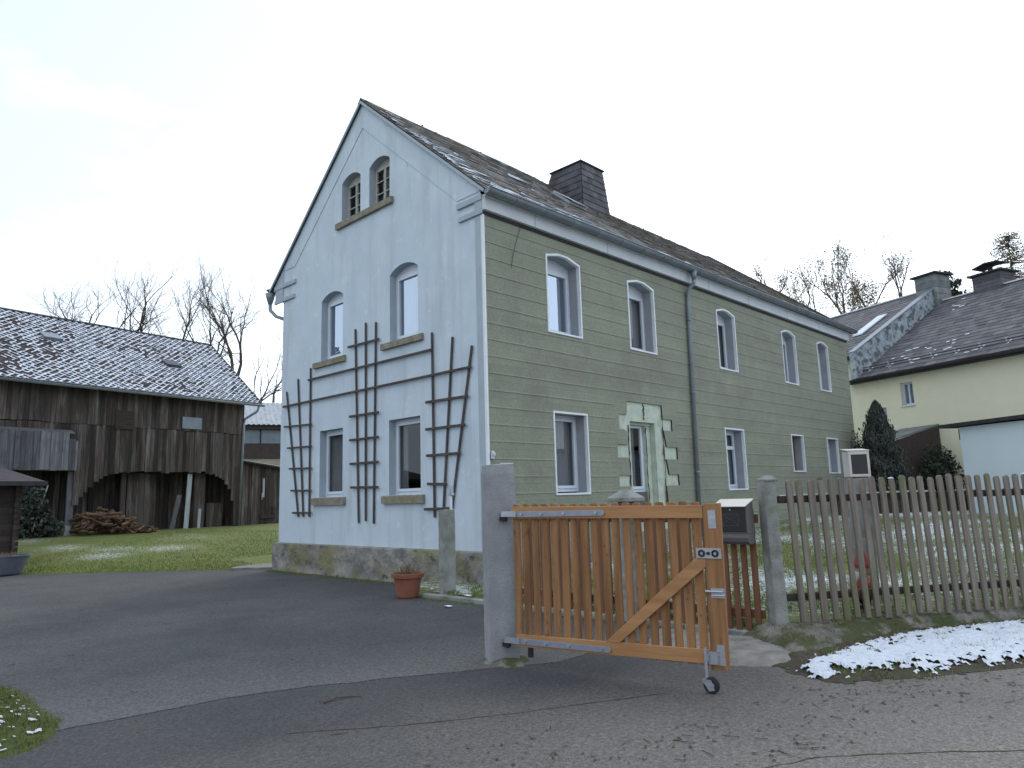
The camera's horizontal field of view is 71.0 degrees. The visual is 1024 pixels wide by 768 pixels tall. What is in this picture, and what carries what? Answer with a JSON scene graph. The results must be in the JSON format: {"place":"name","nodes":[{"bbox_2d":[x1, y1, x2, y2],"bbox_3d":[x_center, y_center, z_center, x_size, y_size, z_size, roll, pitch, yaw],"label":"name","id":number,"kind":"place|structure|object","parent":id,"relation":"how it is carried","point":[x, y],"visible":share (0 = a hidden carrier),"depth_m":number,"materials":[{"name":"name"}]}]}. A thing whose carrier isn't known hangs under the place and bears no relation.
{"place":"outdoors","nodes":[
{"label":"outdoors","id":0,"kind":"place"},
{"bbox_2d":[0,683,63,758],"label":"ground","id":1,"kind":"structure","parent":0,"point":[16,731],"depth_m":5.03,"materials":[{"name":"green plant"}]},
{"bbox_2d":[0,695,42,750],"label":"snow","id":2,"kind":"structure","parent":1,"relation":"on","point":[38,729],"depth_m":5.02,"materials":[{"name":"white snow"}]},
{"bbox_2d":[231,563,271,569],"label":"path","id":3,"kind":"structure","parent":0,"point":[259,566],"depth_m":17.41,"materials":[{"name":"concrete"}]},
{"bbox_2d":[0,569,650,730],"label":"driveway","id":4,"kind":"structure","parent":0,"point":[184,657],"depth_m":8.41,"materials":[{"name":"grey asphalt"}]},
{"bbox_2d":[0,552,31,575],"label":"planter tub","id":5,"kind":"object","parent":4,"relation":"on","point":[12,563],"visible":1,"depth_m":17.44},
{"bbox_2d":[391,563,423,597],"bbox_3d":[-1.680,3.146,11.551,0.544,0.539,0.536,-10,-12,44],"label":"plant pot","id":6,"kind":"object","parent":4,"relation":"on","point":[407,583],"visible":1,"depth_m":11.37,"materials":[{"name":"ceramic"}]},
{"bbox_2d":[448,482,453,509],"bbox_3d":[-0.998,2.547,11.899,0.100,1.820,0.080,-10,-12,44],"label":"standpipe","id":7,"kind":"object","parent":4,"relation":"on","point":[450,493],"visible":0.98,"depth_m":11.98,"materials":[{"name":"white metal"}]},
{"bbox_2d":[0,619,1023,767],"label":"road","id":8,"kind":"structure","parent":0,"point":[601,708],"depth_m":4.93,"materials":[{"name":"grey asphalt"}]},
{"bbox_2d":[318,695,361,702],"bbox_3d":[-1.356,2.488,5.687,0.338,0.020,0.064,4,-10,-31],"label":"twig","id":9,"kind":"object","parent":8,"relation":"on","point":[326,701],"visible":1,"depth_m":5.71,"materials":[{"name":"grey wood"}]},
{"bbox_2d":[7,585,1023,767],"bbox_3d":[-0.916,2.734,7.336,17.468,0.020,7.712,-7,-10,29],"label":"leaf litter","id":10,"kind":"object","parent":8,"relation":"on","point":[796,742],"visible":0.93,"depth_m":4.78,"materials":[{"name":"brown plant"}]},
{"bbox_2d":[0,0,1023,402],"label":"sky","id":11,"kind":"structure","parent":0,"point":[731,132],"materials":[{"name":"white"}]},
{"bbox_2d":[15,509,1023,628],"bbox_3d":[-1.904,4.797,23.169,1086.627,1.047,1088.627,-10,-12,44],"label":"ground","id":12,"kind":"structure","parent":0,"point":[38,546],"depth_m":18.93,"materials":[{"name":"green plant"}]},
{"bbox_2d":[0,467,47,553],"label":"garden shed","id":13,"kind":"structure","parent":12,"relation":"on","point":[12,483],"depth_m":18.71,"materials":[{"name":"brown wood"}]},
{"bbox_2d":[4,486,64,538],"bbox_3d":[-16.561,4.351,24.200,1.381,1.806,2.465,-8,-11,33],"label":"shrub","id":14,"kind":"object","parent":12,"relation":"on","point":[46,525],"visible":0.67,"depth_m":24.32,"materials":[{"name":"green plant"}]},
{"bbox_2d":[31,485,48,531],"bbox_3d":[-16.095,4.229,24.504,0.044,1.563,0.595,-3,-9,7],"label":"pole","id":15,"kind":"object","parent":12,"relation":"on","point":[39,508],"visible":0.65,"depth_m":24.58,"materials":[{"name":"grey metal"}]},
{"bbox_2d":[20,273,121,323],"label":"bare tree","id":16,"kind":"object","parent":12,"relation":"on","point":[74,308],"visible":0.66,"depth_m":63.85,"materials":[{"name":"brown plant"}]},
{"bbox_2d":[68,506,157,533],"bbox_3d":[-14.612,5.035,26.410,1.381,1.104,3.132,-8,-11,33],"label":"firewood","id":17,"kind":"object","parent":12,"relation":"on","point":[110,521],"visible":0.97,"depth_m":25.92,"materials":[{"name":"brown wood"}]},
{"bbox_2d":[0,307,264,536],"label":"barn","id":18,"kind":"structure","parent":12,"relation":"on","point":[140,426],"depth_m":27.91,"materials":[{"name":"wood"}]},
{"bbox_2d":[125,473,155,525],"bbox_3d":[-14.516,4.571,28.094,0.055,2.140,1.132,-8,-11,33],"label":"door","id":19,"kind":"structure","parent":18,"relation":"in","point":[141,487],"depth_m":28.10,"materials":[{"name":"brown wood"}]},
{"bbox_2d":[205,503,221,526],"bbox_3d":[-12.709,5.600,30.624,0.050,1.050,0.750,-8,-11,33],"label":"low door","id":20,"kind":"structure","parent":18,"relation":"in","point":[213,518],"depth_m":30.59,"materials":[{"name":"brown wood"}]},
{"bbox_2d":[14,528,278,574],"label":"grass","id":21,"kind":"structure","parent":12,"relation":"on","point":[146,561],"depth_m":19.65,"materials":[{"name":"green plant"}]},
{"bbox_2d":[95,269,197,337],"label":"bare tree","id":22,"kind":"object","parent":12,"relation":"on","point":[124,322],"visible":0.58,"depth_m":57.13,"materials":[{"name":"brown plant"}]},
{"bbox_2d":[95,250,229,339],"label":"bare tree","id":23,"kind":"object","parent":12,"relation":"on","point":[189,319],"visible":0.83,"depth_m":58.23,"materials":[{"name":"brown plant"}]},
{"bbox_2d":[169,495,181,529],"bbox_3d":[-13.465,5.123,28.739,0.030,1.350,0.478,-8,-11,33],"label":"plank","id":24,"kind":"object","parent":12,"relation":"on","point":[175,511],"visible":1,"depth_m":28.72,"materials":[{"name":"grey wood"}]},
{"bbox_2d":[183,474,192,528],"bbox_3d":[-13.197,4.765,29.252,0.030,2.200,0.300,-8,-11,33],"label":"plank","id":25,"kind":"object","parent":12,"relation":"on","point":[187,501],"visible":0.88,"depth_m":29.23,"materials":[{"name":"grey wood"}]},
{"bbox_2d":[197,509,200,527],"bbox_3d":[-12.815,5.501,29.426,0.030,0.780,0.150,-8,-11,33],"label":"plank","id":26,"kind":"object","parent":12,"relation":"on","point":[199,518],"visible":1,"depth_m":29.41,"materials":[{"name":"white wood"}]},
{"bbox_2d":[146,265,258,364],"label":"bare tree","id":27,"kind":"object","parent":12,"relation":"on","point":[201,323],"visible":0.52,"depth_m":62.76,"materials":[{"name":"brown plant"}]},
{"bbox_2d":[174,311,282,402],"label":"bare tree","id":28,"kind":"object","parent":12,"relation":"on","point":[273,397],"visible":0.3,"depth_m":62.96,"materials":[{"name":"brown plant"}]},
{"bbox_2d":[187,243,278,375],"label":"bare tree","id":29,"kind":"object","parent":12,"relation":"on","point":[224,338],"visible":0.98,"depth_m":55.13,"materials":[{"name":"brown plant"}]},
{"bbox_2d":[209,460,279,524],"bbox_3d":[-12.296,5.072,33.726,3.250,3.132,3.650,-8,-11,33],"label":"lean to shed","id":30,"kind":"object","parent":12,"relation":"on","point":[260,493],"visible":0.45,"depth_m":32.55,"materials":[{"name":"wood"}]},
{"bbox_2d":[233,330,282,401],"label":"bare tree","id":31,"kind":"object","parent":12,"relation":"on","point":[264,395],"visible":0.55,"depth_m":57.28,"materials":[{"name":"brown plant"}]},
{"bbox_2d":[243,402,280,465],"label":"long building","id":32,"kind":"structure","parent":12,"relation":"on","point":[262,441],"depth_m":45.81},
{"bbox_2d":[244,429,259,442],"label":"window","id":33,"kind":"structure","parent":32,"relation":"in","point":[251,436],"depth_m":45.49,"materials":[{"name":"glass"}]},
{"bbox_2d":[261,430,280,443],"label":"window","id":34,"kind":"structure","parent":32,"relation":"in","point":[267,436],"depth_m":45.94,"materials":[{"name":"glass"}]},
{"bbox_2d":[438,509,455,594],"bbox_3d":[-1.037,2.756,11.486,0.202,1.482,0.214,-8,-11,34],"label":"gate post","id":35,"kind":"object","parent":12,"relation":"on","point":[447,554],"visible":0.93,"depth_m":11.42,"materials":[{"name":"concrete"}]},
{"bbox_2d":[261,569,661,627],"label":"grass","id":36,"kind":"structure","parent":12,"relation":"on","point":[356,579],"depth_m":13.76,"materials":[{"name":"green plant"}]},
{"bbox_2d":[481,463,528,667],"bbox_3d":[-0.074,1.770,7.006,0.490,1.982,0.529,1,-9,-14],"label":"gate post","id":37,"kind":"object","parent":12,"relation":"on","point":[498,488],"visible":0.91,"depth_m":6.90,"materials":[{"name":"concrete"}]},
{"bbox_2d":[499,501,730,693],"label":"driveway gate","id":38,"kind":"structure","parent":37,"relation":"attached to","point":[709,557],"depth_m":6.15,"materials":[{"name":"brown wood"}]},
{"bbox_2d":[265,98,857,583],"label":"house","id":39,"kind":"structure","parent":12,"relation":"on","point":[611,354],"depth_m":15.36,"materials":[{"name":"paint"}]},
{"bbox_2d":[311,429,345,504],"bbox_3d":[-3.912,1.829,15.816,1.322,1.640,0.386,-10,-12,44],"label":"window","id":40,"kind":"structure","parent":39,"relation":"in","point":[334,438],"depth_m":16.02,"materials":[{"name":"plastic"}]},
{"bbox_2d":[312,293,345,368],"bbox_3d":[-4.019,-1.244,16.317,1.312,1.690,0.386,-10,-12,44],"label":"window","id":41,"kind":"structure","parent":39,"relation":"in","point":[335,355],"depth_m":16.39,"materials":[{"name":"glass"}]},
{"bbox_2d":[348,175,360,217],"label":"window","id":42,"kind":"structure","parent":39,"relation":"in","point":[356,183],"depth_m":16.36,"materials":[{"name":"paint"}]},
{"bbox_2d":[282,322,472,523],"bbox_3d":[-3.092,0.773,14.917,6.772,4.180,0.048,-10,-12,44],"label":"trellis","id":43,"kind":"object","parent":39,"relation":"attached to","point":[432,428],"visible":0.99,"depth_m":14.65,"materials":[{"name":"brown wood"}]},
{"bbox_2d":[376,158,389,202],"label":"window","id":44,"kind":"structure","parent":39,"relation":"in","point":[384,166],"depth_m":15.57,"materials":[{"name":"paint"}]},
{"bbox_2d":[380,264,423,350],"bbox_3d":[-2.114,-1.588,14.478,1.352,1.690,0.386,-10,-12,44],"label":"window","id":45,"kind":"structure","parent":39,"relation":"in","point":[407,279],"depth_m":14.54,"materials":[{"name":"glass"}]},
{"bbox_2d":[381,417,424,503],"bbox_3d":[-2.019,1.487,13.987,1.312,1.640,0.386,-10,-12,44],"label":"window","id":46,"kind":"structure","parent":39,"relation":"in","point":[403,495],"depth_m":14.25,"materials":[{"name":"plastic"}]},
{"bbox_2d":[545,254,582,338],"bbox_3d":[0.893,-1.746,14.459,0.437,1.649,1.054,-10,-12,44],"label":"window","id":47,"kind":"structure","parent":39,"relation":"in","point":[557,281],"depth_m":14.62,"materials":[{"name":"plastic"}]},
{"bbox_2d":[553,411,590,494],"bbox_3d":[1.016,1.362,14.005,0.437,1.584,1.039,-10,-12,44],"label":"window","id":48,"kind":"structure","parent":39,"relation":"in","point":[564,431],"depth_m":14.26,"materials":[{"name":"plastic"}]},
{"bbox_2d":[630,425,645,491],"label":"window","id":49,"kind":"structure","parent":39,"relation":"in","point":[641,488],"depth_m":15.92,"materials":[{"name":"plastic"}]},
{"bbox_2d":[626,280,657,354],"bbox_3d":[2.790,-1.499,16.378,0.437,1.649,1.054,-10,-12,44],"label":"window","id":50,"kind":"structure","parent":39,"relation":"in","point":[634,297],"depth_m":16.65,"materials":[{"name":"plastic"}]},
{"bbox_2d":[715,309,738,372],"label":"window","id":51,"kind":"structure","parent":39,"relation":"in","point":[720,323],"depth_m":19.41,"materials":[{"name":"plastic"}]},
{"bbox_2d":[724,428,748,489],"bbox_3d":[5.653,1.965,18.694,0.437,1.584,1.034,-10,-12,44],"label":"window","id":52,"kind":"structure","parent":39,"relation":"in","point":[728,434],"depth_m":18.95,"materials":[{"name":"plastic"}]},
{"bbox_2d":[780,330,798,385],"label":"window","id":53,"kind":"structure","parent":39,"relation":"in","point":[783,342],"depth_m":22.13,"materials":[{"name":"plastic"}]},
{"bbox_2d":[791,434,806,471],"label":"window","id":54,"kind":"structure","parent":39,"relation":"in","point":[792,438],"depth_m":21.63,"materials":[{"name":"white wood"}]},
{"bbox_2d":[816,342,831,392],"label":"window","id":55,"kind":"structure","parent":39,"relation":"in","point":[826,348],"depth_m":23.92,"materials":[{"name":"plastic"}]},
{"bbox_2d":[826,438,840,473],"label":"window","id":56,"kind":"structure","parent":39,"relation":"in","point":[836,440],"depth_m":23.55,"materials":[{"name":"plastic"}]},
{"bbox_2d":[422,593,747,635],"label":"kerb","id":57,"kind":"structure","parent":12,"relation":"on","point":[734,631],"depth_m":9.74,"materials":[{"name":"concrete"}]},
{"bbox_2d":[520,518,614,613],"bbox_3d":[0.649,2.335,9.594,1.980,1.308,0.068,-10,-12,44],"label":"picket fence","id":58,"kind":"object","parent":57,"relation":"on","point":[601,567],"visible":0.12,"depth_m":9.40,"materials":[{"name":"brown wood"}]},
{"bbox_2d":[607,489,644,622],"bbox_3d":[1.439,2.157,8.834,0.340,1.700,0.340,-10,-12,44],"label":"gate post","id":59,"kind":"object","parent":12,"relation":"on","point":[629,496],"visible":0.45,"depth_m":8.80,"materials":[{"name":"concrete"}]},
{"bbox_2d":[744,252,793,291],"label":"bare tree","id":60,"kind":"object","parent":12,"relation":"on","point":[760,274],"visible":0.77,"depth_m":66.39,"materials":[{"name":"brown plant"}]},
{"bbox_2d":[757,475,788,625],"bbox_3d":[2.781,1.887,7.635,0.174,1.825,0.165,0,-9,-12],"label":"gate post","id":61,"kind":"object","parent":12,"relation":"on","point":[777,606],"visible":0.95,"depth_m":7.59,"materials":[{"name":"concrete"}]},
{"bbox_2d":[641,512,765,630],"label":"picket gate","id":62,"kind":"structure","parent":61,"relation":"attached to","point":[757,612],"depth_m":7.81,"materials":[{"name":"brown wood"}]},
{"bbox_2d":[716,499,754,544],"bbox_3d":[2.392,1.484,7.755,0.394,0.479,0.215,-10,-12,44],"label":"letterbox","id":63,"kind":"object","parent":62,"relation":"attached to","point":[737,522],"visible":0.83,"depth_m":7.67,"materials":[{"name":"silver metal"}]},
{"bbox_2d":[766,268,813,300],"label":"bare tree","id":64,"kind":"object","parent":12,"relation":"on","point":[780,280],"visible":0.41,"depth_m":68.82,"materials":[{"name":"brown plant"}]},
{"bbox_2d":[777,258,832,312],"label":"bare tree","id":65,"kind":"object","parent":12,"relation":"on","point":[807,286],"visible":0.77,"depth_m":67.31,"materials":[{"name":"brown plant"}]},
{"bbox_2d":[791,227,864,313],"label":"bare tree","id":66,"kind":"object","parent":12,"relation":"on","point":[840,273],"visible":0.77,"depth_m":62.64,"materials":[{"name":"brown plant"}]},
{"bbox_2d":[810,260,888,314],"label":"bare tree","id":67,"kind":"object","parent":12,"relation":"on","point":[855,290],"visible":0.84,"depth_m":57.47,"materials":[{"name":"brown plant"}]},
{"bbox_2d":[847,549,874,612],"bbox_3d":[4.023,2.252,8.250,0.328,0.784,0.374,-2,-9,4],"label":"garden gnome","id":68,"kind":"object","parent":12,"relation":"on","point":[858,577],"visible":0.29,"depth_m":8.20,"materials":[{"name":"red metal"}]},
{"bbox_2d":[851,431,872,474],"bbox_3d":[11.856,3.009,24.487,1.233,2.874,1.353,-10,-12,44],"label":"shrub","id":69,"kind":"object","parent":12,"relation":"on","point":[856,443],"visible":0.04,"depth_m":24.50,"materials":[{"name":"green plant"}]},
{"bbox_2d":[844,477,880,601],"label":"stone pier","id":70,"kind":"structure","parent":12,"relation":"on","point":[856,483],"depth_m":8.79,"materials":[{"name":"concrete"}]},
{"bbox_2d":[840,449,870,476],"bbox_3d":[4.305,0.985,8.992,0.280,0.356,0.200,-2,-9,1],"label":"lantern","id":71,"kind":"object","parent":70,"relation":"on","point":[856,462],"visible":0.94,"depth_m":8.91,"materials":[{"name":"white metal"}]},
{"bbox_2d":[831,242,914,412],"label":"bare tree","id":72,"kind":"object","parent":12,"relation":"on","point":[891,271],"visible":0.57,"depth_m":62.80,"materials":[{"name":"brown plant"}]},
{"bbox_2d":[742,604,1023,669],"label":"grass","id":73,"kind":"structure","parent":12,"relation":"on","point":[941,618],"depth_m":7.48,"materials":[{"name":"plant"}]},
{"bbox_2d":[777,473,1023,622],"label":"picket fence","id":74,"kind":"object","parent":73,"relation":"on","point":[883,496],"visible":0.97,"depth_m":7.92,"materials":[{"name":"grey wood"}]},
{"bbox_2d":[851,399,926,507],"bbox_3d":[12.203,2.464,23.792,2.524,3.986,2.602,-10,-12,44],"label":"thuja","id":75,"kind":"object","parent":12,"relation":"on","point":[878,440],"visible":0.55,"depth_m":23.46,"materials":[{"name":"green plant"}]},
{"bbox_2d":[875,232,918,296],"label":"bare tree","id":76,"kind":"object","parent":12,"relation":"on","point":[900,293],"visible":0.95,"depth_m":59.78,"materials":[{"name":"brown plant"}]},
{"bbox_2d":[837,497,968,514],"bbox_3d":[14.383,3.443,19.907,10.066,0.859,0.040,-4,-9,16],"label":"board fence","id":77,"kind":"object","parent":12,"relation":"on","point":[910,508],"visible":0.03,"depth_m":20.70,"materials":[{"name":"brown wood"}]},
{"bbox_2d":[888,424,944,489],"bbox_3d":[14.732,3.195,26.833,1.730,3.280,1.840,2,-10,-24],"label":"porch","id":78,"kind":"object","parent":12,"relation":"on","point":[914,445],"visible":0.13,"depth_m":26.51,"materials":[{"name":"wood"}]},
{"bbox_2d":[830,260,1023,488],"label":"neighbour house","id":79,"kind":"structure","parent":12,"relation":"on","point":[931,350],"depth_m":28.19,"materials":[{"name":"yellow paint"}]},
{"bbox_2d":[900,382,915,406],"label":"window","id":80,"kind":"structure","parent":79,"relation":"in","point":[908,394],"depth_m":28.01,"materials":[{"name":"plastic"}]},
{"bbox_2d":[918,443,964,490],"bbox_3d":[15.443,3.504,25.854,1.544,2.744,2.073,-10,-12,44],"label":"shrub","id":81,"kind":"object","parent":12,"relation":"on","point":[932,465],"visible":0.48,"depth_m":25.61,"materials":[{"name":"green plant"}]},
{"bbox_2d":[938,269,965,296],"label":"spruce","id":82,"kind":"object","parent":12,"relation":"on","point":[954,282],"visible":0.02,"depth_m":60.75,"materials":[{"name":"green plant"}]},
{"bbox_2d":[937,414,1023,513],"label":"garage","id":83,"kind":"structure","parent":12,"relation":"on","point":[991,447],"depth_m":18.98,"materials":[{"name":"pale painted plaster"},{"name":"dark roofing"}]},
{"bbox_2d":[953,229,1023,292],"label":"larch","id":84,"kind":"object","parent":12,"relation":"on","point":[1007,238],"visible":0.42,"depth_m":59.58,"materials":[{"name":"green plant"}]},
{"bbox_2d":[648,628,791,667],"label":"path","id":85,"kind":"structure","parent":0,"point":[748,651],"depth_m":6.76,"materials":[{"name":"concrete"}]},
{"bbox_2d":[750,606,1023,683],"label":"ground","id":86,"kind":"structure","parent":0,"point":[960,668],"depth_m":6.10,"materials":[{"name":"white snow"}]},
{"bbox_2d":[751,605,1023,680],"bbox_3d":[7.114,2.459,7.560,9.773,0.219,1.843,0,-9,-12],"label":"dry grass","id":87,"kind":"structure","parent":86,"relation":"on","point":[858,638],"depth_m":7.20,"materials":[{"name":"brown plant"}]},
{"bbox_2d":[795,619,1023,678],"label":"snow","id":88,"kind":"structure","parent":86,"relation":"on","point":[861,654],"depth_m":6.52,"materials":[{"name":"white snow"}]}
]}

